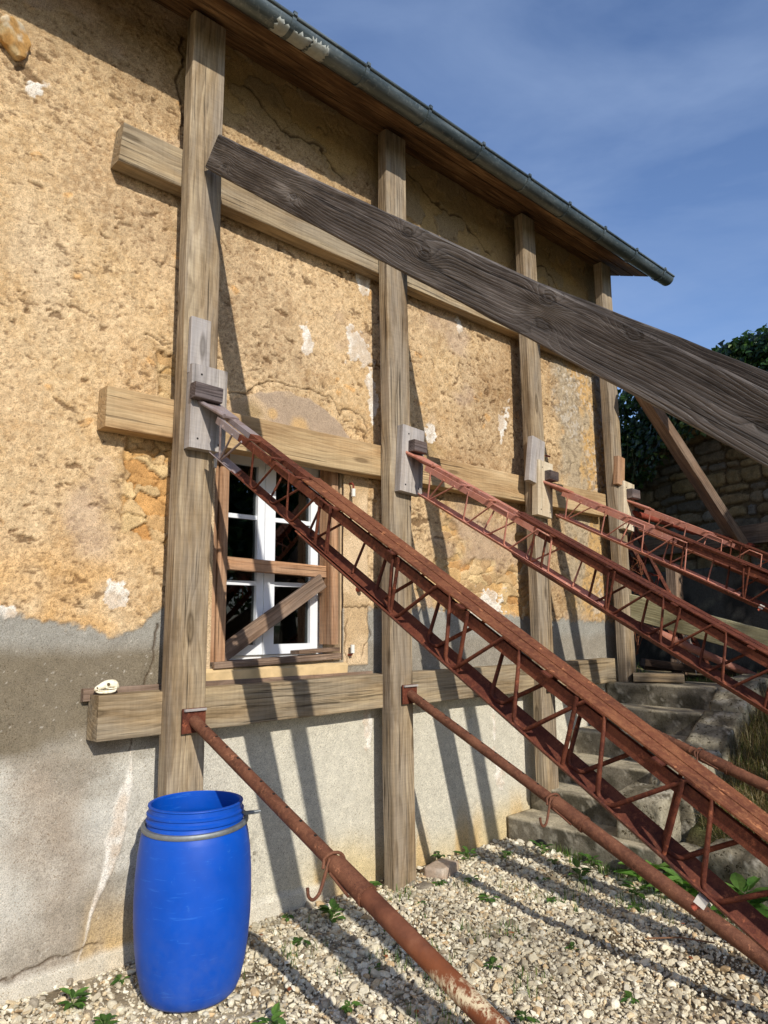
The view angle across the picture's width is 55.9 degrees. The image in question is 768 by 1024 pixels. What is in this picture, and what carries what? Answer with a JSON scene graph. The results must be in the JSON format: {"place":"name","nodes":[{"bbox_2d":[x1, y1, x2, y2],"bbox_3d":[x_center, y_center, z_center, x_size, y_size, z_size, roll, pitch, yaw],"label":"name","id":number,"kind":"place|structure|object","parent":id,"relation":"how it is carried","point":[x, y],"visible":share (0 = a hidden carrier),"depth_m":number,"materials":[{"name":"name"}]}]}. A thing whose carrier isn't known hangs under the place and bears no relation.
{"place":"outdoors","nodes":[
{"label":"outdoors","id":0,"kind":"place"},
{"bbox_2d":[0,837,767,1023],"bbox_3d":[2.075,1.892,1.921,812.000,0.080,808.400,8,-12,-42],"label":"ground","id":1,"kind":"structure","parent":0,"point":[51,996],"depth_m":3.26,"materials":[{"name":"grey gravel"}]},
{"bbox_2d":[58,987,90,1010],"bbox_3d":[-1.286,2.019,2.993,0.141,0.077,0.116,-1,-9,4],"label":"weed","id":2,"kind":"object","parent":1,"relation":"on","point":[72,993],"visible":1,"depth_m":3.00,"materials":[{"name":"green plant"}]},
{"bbox_2d":[93,1013,119,1023],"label":"weed","id":3,"kind":"object","parent":1,"relation":"on","point":[103,1019],"visible":1,"depth_m":2.85,"materials":[{"name":"green plant"}]},
{"bbox_2d":[110,974,129,985],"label":"weed","id":4,"kind":"object","parent":1,"relation":"on","point":[118,976],"visible":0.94,"depth_m":3.19,"materials":[{"name":"green plant"}]},
{"bbox_2d":[158,10,225,796],"bbox_3d":[-0.989,-0.309,3.742,0.208,5.005,0.095,8,-12,-42],"label":"timber post","id":5,"kind":"object","parent":1,"relation":"on","point":[181,760],"visible":0.8,"depth_m":3.70,"materials":[{"name":"brown wood"}]},
{"bbox_2d":[184,316,227,453],"bbox_3d":[-0.902,-0.662,3.736,0.218,0.701,0.120,8,-12,-42],"label":"bearing board","id":6,"kind":"object","parent":5,"relation":"attached to","point":[206,382],"visible":0.91,"depth_m":3.71,"materials":[{"name":"grey wood"}]},
{"bbox_2d":[205,134,767,467],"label":"raking plank","id":7,"kind":"object","parent":5,"relation":"attached to","point":[722,405],"visible":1,"depth_m":2.19,"materials":[{"name":"brown wood"}]},
{"bbox_2d":[634,396,747,543],"bbox_3d":[2.824,-0.454,6.732,0.082,1.885,0.194,-37,9,-5],"label":"knee strut","id":8,"kind":"object","parent":7,"relation":"attached to","point":[677,447],"visible":0.8,"depth_m":6.70,"materials":[{"name":"brown wood"}]},
{"bbox_2d":[133,790,260,1012],"bbox_3d":[-0.839,1.682,3.182,0.501,0.788,0.501,8,-12,-42],"label":"barrel","id":9,"kind":"object","parent":1,"relation":"on","point":[192,899],"visible":1,"depth_m":2.99,"materials":[{"name":"blue plastic"}]},
{"bbox_2d":[250,1003,285,1023],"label":"weed","id":10,"kind":"object","parent":1,"relation":"on","point":[276,1018],"visible":1,"depth_m":2.88,"materials":[{"name":"green plant"}]},
{"bbox_2d":[281,913,293,921],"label":"weed","id":11,"kind":"object","parent":1,"relation":"on","point":[287,916],"visible":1,"depth_m":3.88,"materials":[{"name":"green plant"}]},
{"bbox_2d":[291,937,310,944],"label":"weed","id":12,"kind":"object","parent":1,"relation":"on","point":[297,939],"visible":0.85,"depth_m":3.59,"materials":[{"name":"green plant"}]},
{"bbox_2d":[317,898,345,923],"bbox_3d":[-0.274,2.143,3.877,0.162,0.088,0.169,1,-9,-11],"label":"weed","id":13,"kind":"object","parent":1,"relation":"on","point":[333,905],"visible":1,"depth_m":3.87,"materials":[{"name":"green plant"}]},
{"bbox_2d":[0,0,674,1005],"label":"stone house","id":14,"kind":"structure","parent":1,"relation":"on","point":[88,268],"depth_m":4.10,"materials":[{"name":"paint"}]},
{"bbox_2d":[225,454,322,659],"bbox_3d":[-0.736,0.257,4.406,0.900,1.275,0.100,8,-12,-42],"label":"window","id":15,"kind":"structure","parent":14,"relation":"in","point":[255,530],"depth_m":4.38,"materials":[{"name":"white glass"}]},
{"bbox_2d":[210,453,341,668],"bbox_3d":[-0.640,0.277,4.282,0.893,1.234,0.179,8,-12,-42],"label":"window brace","id":16,"kind":"object","parent":14,"relation":"attached to","point":[324,580],"depth_m":4.18,"materials":[{"name":"brown wood"}]},
{"bbox_2d":[86,658,615,741],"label":"ledger beam","id":17,"kind":"structure","parent":14,"relation":"attached to","point":[122,715],"depth_m":4.01,"materials":[{"name":"brown wood"}]},
{"bbox_2d":[94,679,118,693],"bbox_3d":[-1.297,0.815,3.382,0.113,0.063,0.064,8,-12,-42],"label":"animal skull","id":18,"kind":"object","parent":17,"relation":"on","point":[111,685],"visible":1,"depth_m":3.37},
{"bbox_2d":[80,671,372,701],"bbox_3d":[-0.744,0.944,3.970,1.802,0.065,0.034,8,-12,-42],"label":"backing plank","id":19,"kind":"object","parent":17,"relation":"on","point":[86,693],"visible":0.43,"depth_m":3.87,"materials":[{"name":"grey wood"}]},
{"bbox_2d":[97,385,606,516],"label":"ledger beam","id":20,"kind":"structure","parent":14,"relation":"attached to","point":[132,413],"depth_m":4.36,"materials":[{"name":"brown wood"}]},
{"bbox_2d":[181,707,509,1023],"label":"adjustable prop","id":21,"kind":"object","parent":1,"relation":"on","point":[473,1004],"visible":1,"depth_m":2.53,"materials":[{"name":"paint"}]},
{"bbox_2d":[339,1000,362,1013],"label":"weed","id":22,"kind":"object","parent":1,"relation":"on","point":[355,1003],"visible":1,"depth_m":3.05,"materials":[{"name":"green plant"}]},
{"bbox_2d":[368,963,380,973],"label":"weed","id":23,"kind":"object","parent":1,"relation":"on","point":[375,967],"visible":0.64,"depth_m":3.37,"materials":[{"name":"green plant"}]},
{"bbox_2d":[369,881,381,885],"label":"weed","id":24,"kind":"object","parent":1,"relation":"on","point":[375,883],"visible":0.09,"depth_m":4.22,"materials":[{"name":"green plant"}]},
{"bbox_2d":[378,129,416,892],"bbox_3d":[0.077,-0.166,4.721,0.203,5.005,0.094,8,-12,-42],"label":"timber post","id":25,"kind":"object","parent":1,"relation":"on","point":[399,803],"visible":0.78,"depth_m":4.62,"materials":[{"name":"brown wood"}]},
{"bbox_2d":[395,424,426,496],"bbox_3d":[0.188,-0.338,4.711,0.233,0.455,0.120,8,-12,-42],"label":"bearing board","id":26,"kind":"object","parent":25,"relation":"attached to","point":[409,474],"visible":0.98,"depth_m":4.68,"materials":[{"name":"grey wood"}]},
{"bbox_2d":[539,282,767,390],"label":"raking plank","id":27,"kind":"object","parent":25,"relation":"attached to","point":[753,375],"visible":0.2,"depth_m":3.32,"materials":[{"name":"brown wood"}]},
{"bbox_2d":[414,881,433,890],"bbox_3d":[0.238,2.257,4.319,0.114,0.073,0.082,8,-12,-42],"label":"foot stone","id":28,"kind":"object","parent":1,"relation":"on","point":[425,885],"visible":0.48,"depth_m":4.31,"materials":[{"name":"stone"}]},
{"bbox_2d":[430,851,444,858],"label":"weed","id":29,"kind":"object","parent":1,"relation":"on","point":[438,855],"visible":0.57,"depth_m":4.72,"materials":[{"name":"green plant"}]},
{"bbox_2d":[432,880,446,885],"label":"weed","id":30,"kind":"object","parent":1,"relation":"on","point":[440,883],"visible":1,"depth_m":4.36,"materials":[{"name":"green plant"}]},
{"bbox_2d":[424,858,458,879],"bbox_3d":[0.362,2.262,4.551,0.142,0.104,0.222,-6,-10,33],"label":"loose brick","id":31,"kind":"object","parent":1,"relation":"on","point":[441,868],"visible":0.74,"depth_m":4.50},
{"bbox_2d":[452,846,477,858],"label":"weed","id":32,"kind":"object","parent":1,"relation":"on","point":[466,853],"visible":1,"depth_m":4.81,"materials":[{"name":"green plant"}]},
{"bbox_2d":[197,400,767,952],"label":"lattice girder","id":33,"kind":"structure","parent":1,"relation":"on","point":[697,786],"depth_m":2.08,"materials":[{"name":"brown metal"}]},
{"bbox_2d":[691,893,709,910],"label":"spacer block","id":34,"kind":"structure","parent":33,"relation":"attached to","point":[701,901],"depth_m":1.69,"materials":[{"name":"white plastic"}]},
{"bbox_2d":[477,893,499,902],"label":"weed","id":35,"kind":"object","parent":1,"relation":"on","point":[487,899],"visible":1,"depth_m":4.15,"materials":[{"name":"green plant"}]},
{"bbox_2d":[243,843,741,1023],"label":"grass","id":36,"kind":"structure","parent":1,"relation":"on","point":[565,853],"depth_m":3.85,"materials":[{"name":"green plant"}]},
{"bbox_2d":[483,956,501,969],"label":"weed","id":37,"kind":"object","parent":1,"relation":"on","point":[492,959],"visible":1,"depth_m":3.38,"materials":[{"name":"green plant"}]},
{"bbox_2d":[499,850,512,859],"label":"weed","id":38,"kind":"object","parent":1,"relation":"on","point":[507,852],"visible":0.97,"depth_m":4.88,"materials":[{"name":"green plant"}]},
{"bbox_2d":[515,1010,539,1022],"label":"weed","id":39,"kind":"object","parent":1,"relation":"on","point":[522,1018],"visible":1,"depth_m":2.94,"materials":[{"name":"green plant"}]},
{"bbox_2d":[529,840,552,853],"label":"weed","id":40,"kind":"object","parent":1,"relation":"on","point":[543,847],"visible":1,"depth_m":4.96,"materials":[{"name":"green plant"}]},
{"bbox_2d":[548,859,561,864],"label":"weed","id":41,"kind":"object","parent":1,"relation":"on","point":[553,862],"visible":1,"depth_m":4.77,"materials":[{"name":"green plant"}]},
{"bbox_2d":[547,896,563,902],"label":"weed","id":42,"kind":"object","parent":1,"relation":"on","point":[554,899],"visible":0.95,"depth_m":4.16,"materials":[{"name":"green plant"}]},
{"bbox_2d":[565,942,579,949],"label":"weed","id":43,"kind":"object","parent":1,"relation":"on","point":[571,944],"visible":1,"depth_m":3.58,"materials":[{"name":"green plant"}]},
{"bbox_2d":[566,858,592,883],"bbox_3d":[1.216,2.251,4.516,0.186,0.108,0.178,8,-12,-42],"label":"weed","id":44,"kind":"object","parent":1,"relation":"on","point":[576,863],"visible":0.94,"depth_m":4.54,"materials":[{"name":"green plant"}]},
{"bbox_2d":[402,684,767,972],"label":"adjustable prop","id":45,"kind":"object","parent":1,"relation":"on","point":[717,924],"visible":1,"depth_m":3.43,"materials":[{"name":"brown metal"}]},
{"bbox_2d":[406,451,767,714],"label":"lattice girder","id":46,"kind":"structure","parent":1,"relation":"on","point":[726,634],"depth_m":3.56,"materials":[{"name":"brown metal"}]},
{"bbox_2d":[578,853,602,866],"bbox_3d":[1.364,2.290,4.745,0.154,0.090,0.158,1,-9,-10],"label":"weed","id":47,"kind":"object","parent":1,"relation":"on","point":[588,856],"visible":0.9,"depth_m":4.76,"materials":[{"name":"green plant"}]},
{"bbox_2d":[507,681,719,879],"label":"concrete stairs","id":48,"kind":"structure","parent":1,"relation":"on","point":[675,710],"depth_m":5.49,"materials":[{"name":"grey concrete"}]},
{"bbox_2d":[514,213,558,791],"bbox_3d":[1.212,-0.191,5.791,0.188,4.645,0.094,7,-12,-42],"label":"timber post","id":49,"kind":"object","parent":48,"relation":"on","point":[546,769],"visible":0.57,"depth_m":5.72,"materials":[{"name":"brown wood"}]},
{"bbox_2d":[110,122,578,366],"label":"ledger beam","id":50,"kind":"structure","parent":49,"relation":"attached to","point":[145,157],"depth_m":4.31,"materials":[{"name":"brown wood"}]},
{"bbox_2d":[524,436,558,518],"bbox_3d":[1.244,-0.277,5.697,0.302,0.642,0.128,8,-12,-42],"label":"bearing board","id":51,"kind":"object","parent":49,"relation":"attached to","point":[538,470],"visible":1,"depth_m":5.68,"materials":[{"name":"grey wood"}]},
{"bbox_2d":[593,262,635,681],"bbox_3d":[2.124,-0.434,6.686,0.182,3.905,0.095,7,-11,-42],"label":"timber post","id":52,"kind":"object","parent":48,"relation":"on","point":[626,660],"visible":0.7,"depth_m":6.60,"materials":[{"name":"brown wood"}]},
{"bbox_2d":[613,456,639,531],"bbox_3d":[2.217,-0.166,6.593,0.264,0.685,0.130,8,-12,-42],"label":"bearing board","id":53,"kind":"object","parent":52,"relation":"attached to","point":[627,490],"visible":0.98,"depth_m":6.57,"materials":[{"name":"brown wood"}]},
{"bbox_2d":[632,510,762,547],"bbox_3d":[2.922,0.164,6.758,1.451,0.361,0.186,2,-9,-18],"label":"adjustable prop","id":54,"kind":"object","parent":52,"relation":"attached to","point":[641,515],"visible":0.44,"depth_m":6.69,"materials":[{"name":"brown metal"}]},
{"bbox_2d":[630,594,767,648],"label":"raking board","id":55,"kind":"object","parent":52,"relation":"attached to","point":[653,617],"visible":0.56,"depth_m":6.15,"materials":[{"name":"brown wood"}]},
{"bbox_2d":[633,673,684,682],"bbox_3d":[2.383,1.438,6.287,0.412,0.071,0.162,-3,-9,18],"label":"sole board","id":56,"kind":"object","parent":48,"relation":"on","point":[661,677],"visible":1,"depth_m":6.22,"materials":[{"name":"brown wood"}]},
{"bbox_2d":[620,990,639,1003],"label":"weed","id":57,"kind":"object","parent":1,"relation":"on","point":[628,994],"visible":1,"depth_m":3.08,"materials":[{"name":"green plant"}]},
{"bbox_2d":[621,880,647,898],"bbox_3d":[1.476,2.237,4.273,0.168,0.083,0.142,-5,-10,28],"label":"weed","id":58,"kind":"object","parent":1,"relation":"on","point":[642,887],"visible":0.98,"depth_m":4.29,"materials":[{"name":"green plant"}]},
{"bbox_2d":[627,902,643,912],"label":"weed","id":59,"kind":"object","parent":1,"relation":"on","point":[637,907],"visible":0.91,"depth_m":4.07,"materials":[{"name":"green plant"}]},
{"bbox_2d":[613,860,669,883],"bbox_3d":[1.610,2.227,4.501,0.340,0.160,0.400,3,-9,-20],"label":"weed","id":60,"kind":"object","parent":1,"relation":"on","point":[633,873],"visible":0.16,"depth_m":4.47,"materials":[{"name":"green plant"}]},
{"bbox_2d":[543,481,767,612],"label":"lattice girder","id":61,"kind":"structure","parent":1,"relation":"on","point":[743,566],"depth_m":4.91,"materials":[{"name":"brown metal"}]},
{"bbox_2d":[646,867,697,896],"bbox_3d":[1.768,2.192,4.226,0.371,0.154,0.330,8,-12,-42],"label":"weed","id":62,"kind":"object","parent":1,"relation":"on","point":[674,876],"visible":0.39,"depth_m":4.26,"materials":[{"name":"green plant"}]},
{"bbox_2d":[647,936,714,943],"bbox_3d":[1.475,2.128,3.604,0.317,0.019,0.022,-2,-9,12],"label":"twig","id":63,"kind":"object","parent":1,"relation":"on","point":[681,938],"visible":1,"depth_m":3.61,"materials":[{"name":"brown wood"}]},
{"bbox_2d":[668,842,702,892],"bbox_3d":[1.888,2.211,4.467,0.240,0.285,0.222,8,-12,-42],"label":"edging stone","id":64,"kind":"object","parent":1,"relation":"on","point":[689,847],"visible":0.12,"depth_m":4.48,"materials":[{"name":"grey stone"}]},
{"bbox_2d":[617,674,767,872],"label":"stair kerb","id":65,"kind":"structure","parent":1,"relation":"on","point":[719,723],"depth_m":5.16,"materials":[{"name":"stone"}]},
{"bbox_2d":[627,499,767,585],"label":"lattice girder","id":66,"kind":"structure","parent":1,"relation":"on","point":[742,547],"depth_m":6.03,"materials":[{"name":"brown metal"}]},
{"bbox_2d":[708,837,767,906],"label":"edging stone","id":67,"kind":"object","parent":1,"relation":"on","point":[724,864],"visible":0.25,"depth_m":4.19,"materials":[{"name":"grey stone"}]},
{"bbox_2d":[710,872,767,917],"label":"weed","id":68,"kind":"object","parent":1,"relation":"on","point":[739,882],"visible":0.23,"depth_m":4.04,"materials":[{"name":"green plant"}]},
{"bbox_2d":[275,0,767,427],"label":"sky","id":69,"kind":"structure","parent":0,"point":[649,117],"materials":[{"name":"blue"}]},
{"bbox_2d":[636,664,767,847],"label":"terrace","id":70,"kind":"structure","parent":0,"point":[696,834],"depth_m":4.98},
{"bbox_2d":[547,686,767,793],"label":"adjustable prop","id":71,"kind":"object","parent":70,"relation":"on","point":[702,755],"visible":0.54,"depth_m":4.50,"materials":[{"name":"brown metal"}]},
{"bbox_2d":[627,526,709,663],"bbox_3d":[2.608,0.690,6.942,0.955,1.685,0.179,0,-9,-3],"label":"leaning lattice","id":72,"kind":"object","parent":70,"relation":"on","point":[646,573],"visible":0.22,"depth_m":6.95,"materials":[{"name":"brown metal"}]},
{"bbox_2d":[628,532,652,654],"bbox_3d":[2.386,0.761,6.784,0.308,1.146,0.196,8,-12,-42],"label":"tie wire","id":73,"kind":"object","parent":72,"relation":"hanging from","point":[639,562],"visible":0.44,"depth_m":6.81,"materials":[{"name":"brown metal"}]},
{"bbox_2d":[665,567,687,674],"bbox_3d":[2.863,1.070,7.075,0.154,1.100,0.103,10,-13,-42],"label":"stub post","id":74,"kind":"object","parent":70,"relation":"on","point":[674,580],"visible":0.22,"depth_m":7.08,"materials":[{"name":"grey wood"}]},
{"bbox_2d":[639,661,725,672],"bbox_3d":[2.785,1.452,6.746,0.759,0.051,0.152,3,2,1],"label":"old plank","id":75,"kind":"object","parent":70,"relation":"on","point":[650,668],"visible":0.24,"depth_m":6.68,"materials":[{"name":"brown wood"}]},
{"bbox_2d":[641,658,735,676],"bbox_3d":[2.723,1.397,6.491,0.772,0.062,0.172,6,-7,7],"label":"old plank","id":76,"kind":"object","parent":70,"relation":"on","point":[665,665],"visible":0.6,"depth_m":6.43,"materials":[{"name":"brown wood"}]},
{"bbox_2d":[677,635,698,674],"bbox_3d":[2.724,1.273,6.505,0.239,0.362,0.258,8,-12,-42],"label":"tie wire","id":77,"kind":"object","parent":76,"relation":"on","point":[688,640],"visible":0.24,"depth_m":6.51,"materials":[{"name":"grey metal"}]},
{"bbox_2d":[625,419,767,672],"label":"rubble wall","id":78,"kind":"structure","parent":70,"relation":"on","point":[738,480],"depth_m":7.56,"materials":[{"name":"stone"}]},
{"bbox_2d":[617,323,767,489],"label":"ivy","id":79,"kind":"object","parent":78,"relation":"attached to","point":[635,432],"visible":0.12,"depth_m":8.00,"materials":[{"name":"green plant"}]},
{"bbox_2d":[629,522,767,558],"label":"wall plate beam","id":80,"kind":"structure","parent":78,"relation":"attached to","point":[755,534],"depth_m":7.44,"materials":[{"name":"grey wood"}]},
{"bbox_2d":[640,622,756,674],"bbox_3d":[2.759,1.206,6.421,1.135,0.556,0.194,-3,-9,14],"label":"adjustable prop","id":81,"kind":"object","parent":70,"relation":"on","point":[712,657],"visible":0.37,"depth_m":6.34,"materials":[{"name":"brown metal"}]},
{"bbox_2d":[636,661,767,680],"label":"terrace grass","id":82,"kind":"structure","parent":70,"relation":"on","point":[697,679],"depth_m":6.57,"materials":[{"name":"green plant"}]},
{"bbox_2d":[680,669,767,843],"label":"dry grass","id":83,"kind":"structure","parent":70,"relation":"on","point":[745,792],"depth_m":5.00,"materials":[{"name":"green plant"}]}
]}

